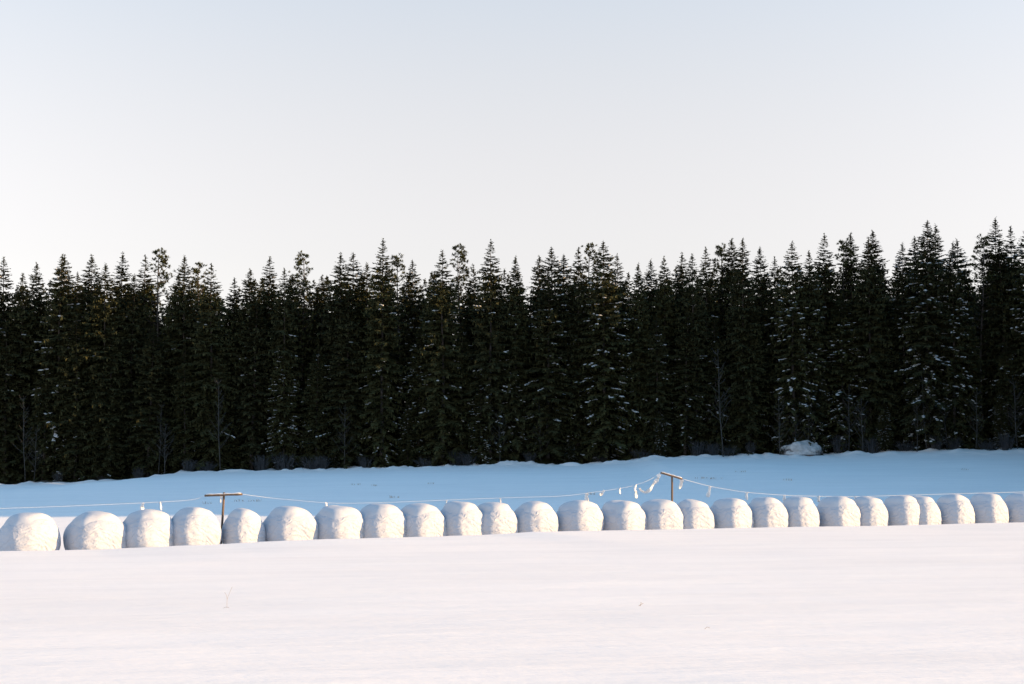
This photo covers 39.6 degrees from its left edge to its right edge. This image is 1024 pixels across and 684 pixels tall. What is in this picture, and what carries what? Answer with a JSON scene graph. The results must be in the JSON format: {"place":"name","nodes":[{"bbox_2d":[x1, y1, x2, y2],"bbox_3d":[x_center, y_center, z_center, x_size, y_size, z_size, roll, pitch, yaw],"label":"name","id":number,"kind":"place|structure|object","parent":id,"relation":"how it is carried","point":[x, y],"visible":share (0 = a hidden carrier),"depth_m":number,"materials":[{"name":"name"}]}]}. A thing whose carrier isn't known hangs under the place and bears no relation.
{"place":"outdoors","nodes":[
{"label":"outdoors","id":0,"kind":"place"},
{"bbox_2d":[0,447,1023,683],"bbox_3d":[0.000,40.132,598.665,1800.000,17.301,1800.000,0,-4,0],"label":"snow ground","id":1,"kind":"structure","parent":0,"point":[923,604],"depth_m":20.82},
{"bbox_2d":[0,321,27,483],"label":"spruce tree","id":2,"kind":"object","parent":1,"relation":"on","point":[11,388],"visible":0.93,"depth_m":125.29,"materials":[{"name":"green plant"}]},
{"bbox_2d":[0,273,41,483],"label":"spruce tree","id":3,"kind":"object","parent":1,"relation":"on","point":[21,313],"visible":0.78,"depth_m":126.27,"materials":[{"name":"green plant"}]},
{"bbox_2d":[8,262,49,481],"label":"spruce tree","id":4,"kind":"object","parent":1,"relation":"on","point":[37,302],"visible":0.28,"depth_m":129.65,"materials":[{"name":"green plant"}]},
{"bbox_2d":[0,513,60,550],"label":"silage bale","id":5,"kind":"object","parent":1,"relation":"on","point":[29,531],"visible":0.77,"depth_m":35.27},
{"bbox_2d":[25,353,62,481],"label":"spruce tree","id":6,"kind":"object","parent":1,"relation":"on","point":[45,406],"visible":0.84,"depth_m":124.64,"materials":[{"name":"green plant"}]},
{"bbox_2d":[27,254,85,481],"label":"spruce tree","id":7,"kind":"object","parent":1,"relation":"on","point":[53,319],"visible":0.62,"depth_m":125.32,"materials":[{"name":"green plant"}]},
{"bbox_2d":[52,273,94,481],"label":"spruce tree","id":8,"kind":"object","parent":1,"relation":"on","point":[82,312],"visible":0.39,"depth_m":126.35,"materials":[{"name":"green plant"}]},
{"bbox_2d":[45,316,102,481],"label":"spruce tree","id":9,"kind":"object","parent":1,"relation":"on","point":[72,371],"visible":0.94,"depth_m":124.09,"materials":[{"name":"green plant"}]},
{"bbox_2d":[63,511,126,549],"bbox_3d":[-10.620,4.956,36.376,1.529,1.247,1.456,3,-5,-40],"label":"silage bale","id":10,"kind":"object","parent":1,"relation":"on","point":[92,530],"visible":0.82,"depth_m":35.85},
{"bbox_2d":[66,262,134,480],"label":"spruce tree","id":11,"kind":"object","parent":1,"relation":"on","point":[108,320],"visible":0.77,"depth_m":124.60,"materials":[{"name":"green plant"}]},
{"bbox_2d":[87,333,132,479],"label":"spruce tree","id":12,"kind":"object","parent":1,"relation":"on","point":[112,452],"visible":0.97,"depth_m":123.87,"materials":[{"name":"green plant"}]},
{"bbox_2d":[94,251,149,464],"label":"spruce tree","id":13,"kind":"object","parent":1,"relation":"on","point":[120,296],"visible":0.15,"depth_m":128.47,"materials":[{"name":"green plant"}]},
{"bbox_2d":[99,275,157,479],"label":"spruce tree","id":14,"kind":"object","parent":1,"relation":"on","point":[136,310],"visible":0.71,"depth_m":125.80,"materials":[{"name":"green plant"}]},
{"bbox_2d":[120,324,174,478],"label":"spruce tree","id":15,"kind":"object","parent":1,"relation":"on","point":[150,464],"visible":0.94,"depth_m":123.89,"materials":[{"name":"green plant"}]},
{"bbox_2d":[123,509,173,547],"bbox_3d":[-9.422,4.960,36.837,1.352,1.252,1.435,-4,-6,44],"label":"silage bale","id":16,"kind":"object","parent":1,"relation":"on","point":[149,528],"visible":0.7,"depth_m":36.33},
{"bbox_2d":[136,247,175,447],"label":"pine tree","id":17,"kind":"object","parent":1,"relation":"on","point":[165,277],"visible":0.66,"depth_m":128.32,"materials":[{"name":"green plant"}]},
{"bbox_2d":[150,276,190,474],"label":"spruce tree","id":18,"kind":"object","parent":1,"relation":"on","point":[166,358],"visible":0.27,"depth_m":127.22,"materials":[{"name":"green plant"}]},
{"bbox_2d":[154,256,207,474],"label":"spruce tree","id":19,"kind":"object","parent":1,"relation":"on","point":[188,298],"visible":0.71,"depth_m":125.89,"materials":[{"name":"green plant"}]},
{"bbox_2d":[166,344,198,473],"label":"spruce tree","id":20,"kind":"object","parent":1,"relation":"on","point":[183,403],"visible":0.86,"depth_m":124.18,"materials":[{"name":"green plant"}]},
{"bbox_2d":[171,507,221,545],"bbox_3d":[-8.355,4.957,37.234,1.361,1.277,1.294,3,-5,-39],"label":"silage bale","id":21,"kind":"object","parent":1,"relation":"on","point":[196,526],"visible":0.73,"depth_m":36.75},
{"bbox_2d":[173,263,238,471],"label":"spruce tree","id":22,"kind":"object","parent":1,"relation":"on","point":[211,341],"visible":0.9,"depth_m":124.16,"materials":[{"name":"green plant"}]},
{"bbox_2d":[196,350,242,470],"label":"spruce tree","id":23,"kind":"object","parent":1,"relation":"on","point":[224,377],"visible":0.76,"depth_m":123.96,"materials":[{"name":"green plant"}]},
{"bbox_2d":[202,277,246,468],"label":"spruce tree","id":24,"kind":"object","parent":1,"relation":"on","point":[230,313],"visible":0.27,"depth_m":127.16,"materials":[{"name":"green plant"}]},
{"bbox_2d":[222,508,265,543],"bbox_3d":[-7.123,5.002,37.709,1.014,1.184,1.056,-4,-6,45],"label":"silage bale","id":25,"kind":"object","parent":1,"relation":"on","point":[242,525],"visible":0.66,"depth_m":37.36},
{"bbox_2d":[221,268,271,470],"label":"spruce tree","id":26,"kind":"object","parent":1,"relation":"on","point":[250,303],"visible":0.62,"depth_m":125.18,"materials":[{"name":"green plant"}]},
{"bbox_2d":[225,301,274,469],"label":"spruce tree","id":27,"kind":"object","parent":1,"relation":"on","point":[252,412],"visible":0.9,"depth_m":124.15,"materials":[{"name":"green plant"}]},
{"bbox_2d":[249,256,291,466],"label":"spruce tree","id":28,"kind":"object","parent":1,"relation":"on","point":[267,295],"visible":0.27,"depth_m":127.87,"materials":[{"name":"green plant"}]},
{"bbox_2d":[260,268,304,469],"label":"spruce tree","id":29,"kind":"object","parent":1,"relation":"on","point":[287,318],"visible":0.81,"depth_m":124.28,"materials":[{"name":"green plant"}]},
{"bbox_2d":[261,343,306,469],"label":"spruce tree","id":30,"kind":"object","parent":1,"relation":"on","point":[282,439],"visible":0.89,"depth_m":123.26,"materials":[{"name":"green plant"}]},
{"bbox_2d":[260,274,318,467],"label":"spruce tree","id":31,"kind":"object","parent":1,"relation":"on","point":[296,332],"visible":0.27,"depth_m":126.83,"materials":[{"name":"green plant"}]},
{"bbox_2d":[263,506,318,540],"bbox_3d":[-5.953,5.003,38.156,1.419,1.195,1.342,3,-5,-38],"label":"silage bale","id":32,"kind":"object","parent":1,"relation":"on","point":[283,523],"visible":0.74,"depth_m":37.66},
{"bbox_2d":[287,250,322,467],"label":"pine tree","id":33,"kind":"object","parent":1,"relation":"on","point":[303,283],"visible":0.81,"depth_m":127.01,"materials":[{"name":"green plant"}]},
{"bbox_2d":[295,344,331,468],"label":"spruce tree","id":34,"kind":"object","parent":1,"relation":"on","point":[315,423],"visible":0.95,"depth_m":122.83,"materials":[{"name":"green plant"}]},
{"bbox_2d":[299,274,335,466],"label":"spruce tree","id":35,"kind":"object","parent":1,"relation":"on","point":[320,307],"visible":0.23,"depth_m":127.83,"materials":[{"name":"green plant"}]},
{"bbox_2d":[302,252,370,468],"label":"spruce tree","id":36,"kind":"object","parent":1,"relation":"on","point":[335,300],"visible":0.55,"depth_m":123.90,"materials":[{"name":"green plant"}]},
{"bbox_2d":[314,505,363,538],"bbox_3d":[-4.697,5.032,38.621,1.365,1.192,1.446,-4,-6,44],"label":"silage bale","id":37,"kind":"object","parent":1,"relation":"on","point":[338,522],"visible":0.7,"depth_m":38.10},
{"bbox_2d":[316,291,372,468],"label":"spruce tree","id":38,"kind":"object","parent":1,"relation":"on","point":[345,370],"visible":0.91,"depth_m":122.42,"materials":[{"name":"green plant"}]},
{"bbox_2d":[338,262,396,467],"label":"spruce tree","id":39,"kind":"object","parent":1,"relation":"on","point":[362,297],"visible":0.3,"depth_m":124.24,"materials":[{"name":"green plant"}]},
{"bbox_2d":[356,238,408,467],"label":"spruce tree","id":40,"kind":"object","parent":1,"relation":"on","point":[380,415],"visible":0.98,"depth_m":122.29,"materials":[{"name":"green plant"}]},
{"bbox_2d":[360,504,405,537],"bbox_3d":[-3.602,5.050,39.042,1.447,1.215,1.358,4,-5,-41],"label":"silage bale","id":41,"kind":"object","parent":1,"relation":"on","point":[384,520],"visible":0.64,"depth_m":38.52},
{"bbox_2d":[387,252,415,465],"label":"pine tree","id":42,"kind":"object","parent":1,"relation":"on","point":[396,261],"visible":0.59,"depth_m":126.26,"materials":[{"name":"green plant"}]},
{"bbox_2d":[395,401,418,466],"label":"spruce tree","id":43,"kind":"object","parent":1,"relation":"on","point":[406,443],"visible":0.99,"depth_m":121.52,"materials":[{"name":"green plant"}]},
{"bbox_2d":[391,260,432,465],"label":"spruce tree","id":44,"kind":"object","parent":1,"relation":"on","point":[411,319],"visible":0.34,"depth_m":125.97,"materials":[{"name":"green plant"}]},
{"bbox_2d":[397,325,439,466],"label":"spruce tree","id":45,"kind":"object","parent":1,"relation":"on","point":[414,370],"visible":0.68,"depth_m":122.62,"materials":[{"name":"green plant"}]},
{"bbox_2d":[401,503,446,536],"bbox_3d":[-2.538,5.077,39.464,1.382,1.213,1.314,4,-6,-44],"label":"silage bale","id":46,"kind":"object","parent":1,"relation":"on","point":[424,520],"visible":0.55,"depth_m":38.95},
{"bbox_2d":[397,275,452,465],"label":"spruce tree","id":47,"kind":"object","parent":1,"relation":"on","point":[432,349],"visible":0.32,"depth_m":123.69,"materials":[{"name":"green plant"}]},
{"bbox_2d":[411,250,474,465],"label":"spruce tree","id":48,"kind":"object","parent":1,"relation":"on","point":[441,303],"visible":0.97,"depth_m":121.67,"materials":[{"name":"green plant"}]},
{"bbox_2d":[440,243,477,451],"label":"pine tree","id":49,"kind":"object","parent":1,"relation":"on","point":[462,252],"visible":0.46,"depth_m":126.79,"materials":[{"name":"green plant"}]},
{"bbox_2d":[442,320,476,465],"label":"spruce tree","id":50,"kind":"object","parent":1,"relation":"on","point":[461,394],"visible":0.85,"depth_m":122.07,"materials":[{"name":"green plant"}]},
{"bbox_2d":[440,501,482,535],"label":"silage bale","id":51,"kind":"object","parent":1,"relation":"on","point":[463,518],"visible":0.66,"depth_m":39.39},
{"bbox_2d":[452,266,496,455],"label":"spruce tree","id":52,"kind":"object","parent":1,"relation":"on","point":[466,313],"visible":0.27,"depth_m":125.72,"materials":[{"name":"green plant"}]},
{"bbox_2d":[464,380,496,464],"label":"spruce tree","id":53,"kind":"object","parent":1,"relation":"on","point":[477,416],"visible":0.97,"depth_m":120.91,"materials":[{"name":"green plant"}]},
{"bbox_2d":[461,239,519,464],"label":"spruce tree","id":54,"kind":"object","parent":1,"relation":"on","point":[491,331],"visible":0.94,"depth_m":121.64,"materials":[{"name":"green plant"}]},
{"bbox_2d":[477,502,518,534],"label":"silage bale","id":55,"kind":"object","parent":1,"relation":"on","point":[499,518],"visible":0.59,"depth_m":39.73},
{"bbox_2d":[0,261,1023,478],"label":"spruce wood","id":56,"kind":"object","parent":1,"relation":"on","point":[260,289],"visible":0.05,"depth_m":131.77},
{"bbox_2d":[493,255,537,461],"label":"spruce tree","id":57,"kind":"object","parent":1,"relation":"on","point":[515,317],"visible":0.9,"depth_m":121.95,"materials":[{"name":"green plant"}]},
{"bbox_2d":[514,501,558,532],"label":"silage bale","id":58,"kind":"object","parent":1,"relation":"on","point":[535,516],"visible":0.62,"depth_m":40.14},
{"bbox_2d":[518,247,577,463],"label":"spruce tree","id":59,"kind":"object","parent":1,"relation":"on","point":[547,280],"visible":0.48,"depth_m":122.77,"materials":[{"name":"green plant"}]},
{"bbox_2d":[517,283,580,464],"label":"spruce tree","id":60,"kind":"object","parent":1,"relation":"on","point":[552,331],"visible":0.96,"depth_m":120.78,"materials":[{"name":"green plant"}]},
{"bbox_2d":[558,315,599,463],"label":"spruce tree","id":61,"kind":"object","parent":1,"relation":"on","point":[579,343],"visible":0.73,"depth_m":121.28,"materials":[{"name":"green plant"}]},
{"bbox_2d":[552,247,606,463],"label":"spruce tree","id":62,"kind":"object","parent":1,"relation":"on","point":[577,288],"visible":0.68,"depth_m":122.05,"materials":[{"name":"green plant"}]},
{"bbox_2d":[556,500,603,530],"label":"silage bale","id":63,"kind":"object","parent":1,"relation":"on","point":[579,515],"visible":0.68,"depth_m":40.65},
{"bbox_2d":[570,242,638,461],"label":"spruce tree","id":64,"kind":"object","parent":1,"relation":"on","point":[599,439],"visible":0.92,"depth_m":120.63,"materials":[{"name":"green plant"}]},
{"bbox_2d":[599,253,634,458],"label":"spruce tree","id":65,"kind":"object","parent":1,"relation":"on","point":[623,287],"visible":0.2,"depth_m":126.60,"materials":[{"name":"green plant"}]},
{"bbox_2d":[601,500,646,529],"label":"silage bale","id":66,"kind":"object","parent":1,"relation":"on","point":[623,515],"visible":0.68,"depth_m":41.16},
{"bbox_2d":[611,322,650,460],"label":"spruce tree","id":67,"kind":"object","parent":1,"relation":"on","point":[629,401],"visible":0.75,"depth_m":120.98,"materials":[{"name":"green plant"}]},
{"bbox_2d":[617,262,656,460],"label":"spruce tree","id":68,"kind":"object","parent":1,"relation":"on","point":[640,334],"visible":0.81,"depth_m":121.42,"materials":[{"name":"green plant"}]},
{"bbox_2d":[638,313,679,456],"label":"spruce tree","id":69,"kind":"object","parent":1,"relation":"on","point":[656,351],"visible":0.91,"depth_m":120.37,"materials":[{"name":"green plant"}]},
{"bbox_2d":[641,499,683,529],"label":"silage bale","id":70,"kind":"object","parent":1,"relation":"on","point":[663,514],"visible":0.59,"depth_m":41.58},
{"bbox_2d":[645,256,683,456],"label":"spruce tree","id":71,"kind":"object","parent":1,"relation":"on","point":[661,310],"visible":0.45,"depth_m":123.02,"materials":[{"name":"green plant"}]},
{"bbox_2d":[665,313,709,456],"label":"spruce tree","id":72,"kind":"object","parent":1,"relation":"on","point":[677,422],"visible":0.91,"depth_m":120.18,"materials":[{"name":"green plant"}]},
{"bbox_2d":[677,499,714,528],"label":"silage bale","id":73,"kind":"object","parent":1,"relation":"on","point":[697,514],"visible":0.51,"depth_m":42.02},
{"bbox_2d":[673,253,721,455],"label":"spruce tree","id":74,"kind":"object","parent":1,"relation":"on","point":[694,315],"visible":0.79,"depth_m":121.15,"materials":[{"name":"green plant"}]},
{"bbox_2d":[689,248,726,453],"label":"spruce tree","id":75,"kind":"object","parent":1,"relation":"on","point":[708,293],"visible":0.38,"depth_m":123.97,"materials":[{"name":"green plant"}]},
{"bbox_2d":[700,320,734,454],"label":"spruce tree","id":76,"kind":"object","parent":1,"relation":"on","point":[714,426],"visible":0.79,"depth_m":120.95,"materials":[{"name":"green plant"}]},
{"bbox_2d":[710,498,753,527],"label":"silage bale","id":77,"kind":"object","parent":1,"relation":"on","point":[731,512],"visible":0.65,"depth_m":42.45},
{"bbox_2d":[702,238,764,454],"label":"spruce tree","id":78,"kind":"object","parent":1,"relation":"on","point":[726,285],"visible":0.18,"depth_m":124.91,"materials":[{"name":"green plant"}]},
{"bbox_2d":[721,237,768,455],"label":"spruce tree","id":79,"kind":"object","parent":1,"relation":"on","point":[737,294],"visible":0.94,"depth_m":120.45,"materials":[{"name":"green plant"}]},
{"bbox_2d":[728,301,776,454],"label":"spruce tree","id":80,"kind":"object","parent":1,"relation":"on","point":[757,359],"visible":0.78,"depth_m":120.06,"materials":[{"name":"green plant"}]},
{"bbox_2d":[748,247,785,453],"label":"spruce tree","id":81,"kind":"object","parent":1,"relation":"on","point":[759,289],"visible":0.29,"depth_m":123.75,"materials":[{"name":"green plant"}]},
{"bbox_2d":[748,497,788,527],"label":"silage bale","id":82,"kind":"object","parent":1,"relation":"on","point":[769,512],"visible":0.6,"depth_m":42.86},
{"bbox_2d":[757,256,791,453],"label":"spruce tree","id":83,"kind":"object","parent":1,"relation":"on","point":[770,348],"visible":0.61,"depth_m":121.91,"materials":[{"name":"green plant"}]},
{"bbox_2d":[763,241,823,453],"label":"spruce tree","id":84,"kind":"object","parent":1,"relation":"on","point":[787,361],"visible":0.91,"depth_m":119.68,"materials":[{"name":"green plant"}]},
{"bbox_2d":[782,497,819,526],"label":"silage bale","id":85,"kind":"object","parent":1,"relation":"on","point":[802,511],"visible":0.62,"depth_m":43.30},
{"bbox_2d":[795,307,828,454],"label":"spruce tree","id":86,"kind":"object","parent":1,"relation":"on","point":[814,375],"visible":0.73,"depth_m":119.34,"materials":[{"name":"green plant"}]},
{"bbox_2d":[787,250,837,452],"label":"spruce tree","id":87,"kind":"object","parent":1,"relation":"on","point":[815,312],"visible":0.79,"depth_m":119.64,"materials":[{"name":"green plant"}]},
{"bbox_2d":[804,233,850,452],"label":"spruce tree","id":88,"kind":"object","parent":1,"relation":"on","point":[827,281],"visible":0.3,"depth_m":123.33,"materials":[{"name":"green plant"}]},
{"bbox_2d":[816,496,860,526],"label":"silage bale","id":89,"kind":"object","parent":1,"relation":"on","point":[838,511],"visible":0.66,"depth_m":43.78},
{"bbox_2d":[816,295,873,453],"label":"spruce tree","id":90,"kind":"object","parent":1,"relation":"on","point":[837,398],"visible":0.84,"depth_m":119.90,"materials":[{"name":"green plant"}]},
{"bbox_2d":[830,233,868,450],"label":"spruce tree","id":91,"kind":"object","parent":1,"relation":"on","point":[849,274],"visible":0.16,"depth_m":124.85,"materials":[{"name":"green plant"}]},
{"bbox_2d":[843,236,895,451],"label":"spruce tree","id":92,"kind":"object","parent":1,"relation":"on","point":[865,288],"visible":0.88,"depth_m":119.70,"materials":[{"name":"green plant"}]},
{"bbox_2d":[853,496,888,525],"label":"silage bale","id":93,"kind":"object","parent":1,"relation":"on","point":[873,511],"visible":0.56,"depth_m":44.20},
{"bbox_2d":[853,229,902,448],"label":"spruce tree","id":94,"kind":"object","parent":1,"relation":"on","point":[882,270],"visible":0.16,"depth_m":123.10,"materials":[{"name":"green plant"}]},
{"bbox_2d":[859,310,905,452],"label":"spruce tree","id":95,"kind":"object","parent":1,"relation":"on","point":[892,410],"visible":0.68,"depth_m":119.62,"materials":[{"name":"green plant"}]},
{"bbox_2d":[884,495,920,525],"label":"silage bale","id":96,"kind":"object","parent":1,"relation":"on","point":[903,509],"visible":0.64,"depth_m":44.62},
{"bbox_2d":[884,242,924,450],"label":"spruce tree","id":97,"kind":"object","parent":1,"relation":"on","point":[899,320],"visible":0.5,"depth_m":120.88,"materials":[{"name":"green plant"}]},
{"bbox_2d":[894,220,961,450],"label":"spruce tree","id":98,"kind":"object","parent":1,"relation":"on","point":[926,299],"visible":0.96,"depth_m":118.36,"materials":[{"name":"green plant"}]},
{"bbox_2d":[936,494,974,523],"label":"silage bale","id":99,"kind":"object","parent":1,"relation":"on","point":[956,508],"visible":0.62,"depth_m":45.36},
{"bbox_2d":[934,242,978,449],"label":"spruce tree","id":100,"kind":"object","parent":1,"relation":"on","point":[958,302],"visible":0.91,"depth_m":118.54,"materials":[{"name":"green plant"}]},
{"bbox_2d":[952,305,989,449],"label":"spruce tree","id":101,"kind":"object","parent":1,"relation":"on","point":[973,349],"visible":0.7,"depth_m":118.97,"materials":[{"name":"green plant"}]},
{"bbox_2d":[965,234,1002,436],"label":"pine tree","id":102,"kind":"object","parent":1,"relation":"on","point":[981,261],"visible":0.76,"depth_m":121.73,"materials":[{"name":"green plant"}]},
{"bbox_2d":[970,493,1008,522],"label":"silage bale","id":103,"kind":"object","parent":1,"relation":"on","point":[990,508],"visible":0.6,"depth_m":45.80},
{"bbox_2d":[968,216,1023,449],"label":"spruce tree","id":104,"kind":"object","parent":1,"relation":"on","point":[988,262],"visible":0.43,"depth_m":121.90,"materials":[{"name":"green plant"}]},
{"bbox_2d":[978,240,1023,449],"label":"spruce tree","id":105,"kind":"object","parent":1,"relation":"on","point":[1005,282],"visible":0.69,"depth_m":120.55,"materials":[{"name":"green plant"}]},
{"bbox_2d":[991,336,1023,447],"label":"spruce tree","id":106,"kind":"object","parent":1,"relation":"on","point":[1008,400],"visible":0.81,"depth_m":118.59,"materials":[{"name":"green plant"}]},
{"bbox_2d":[1002,231,1023,447],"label":"spruce tree","id":107,"kind":"object","parent":1,"relation":"on","point":[1018,281],"visible":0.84,"depth_m":119.28,"materials":[{"name":"green plant"}]},
{"bbox_2d":[0,0,1023,334],"label":"sky","id":108,"kind":"structure","parent":0,"point":[232,136],"materials":[{"name":"white"}]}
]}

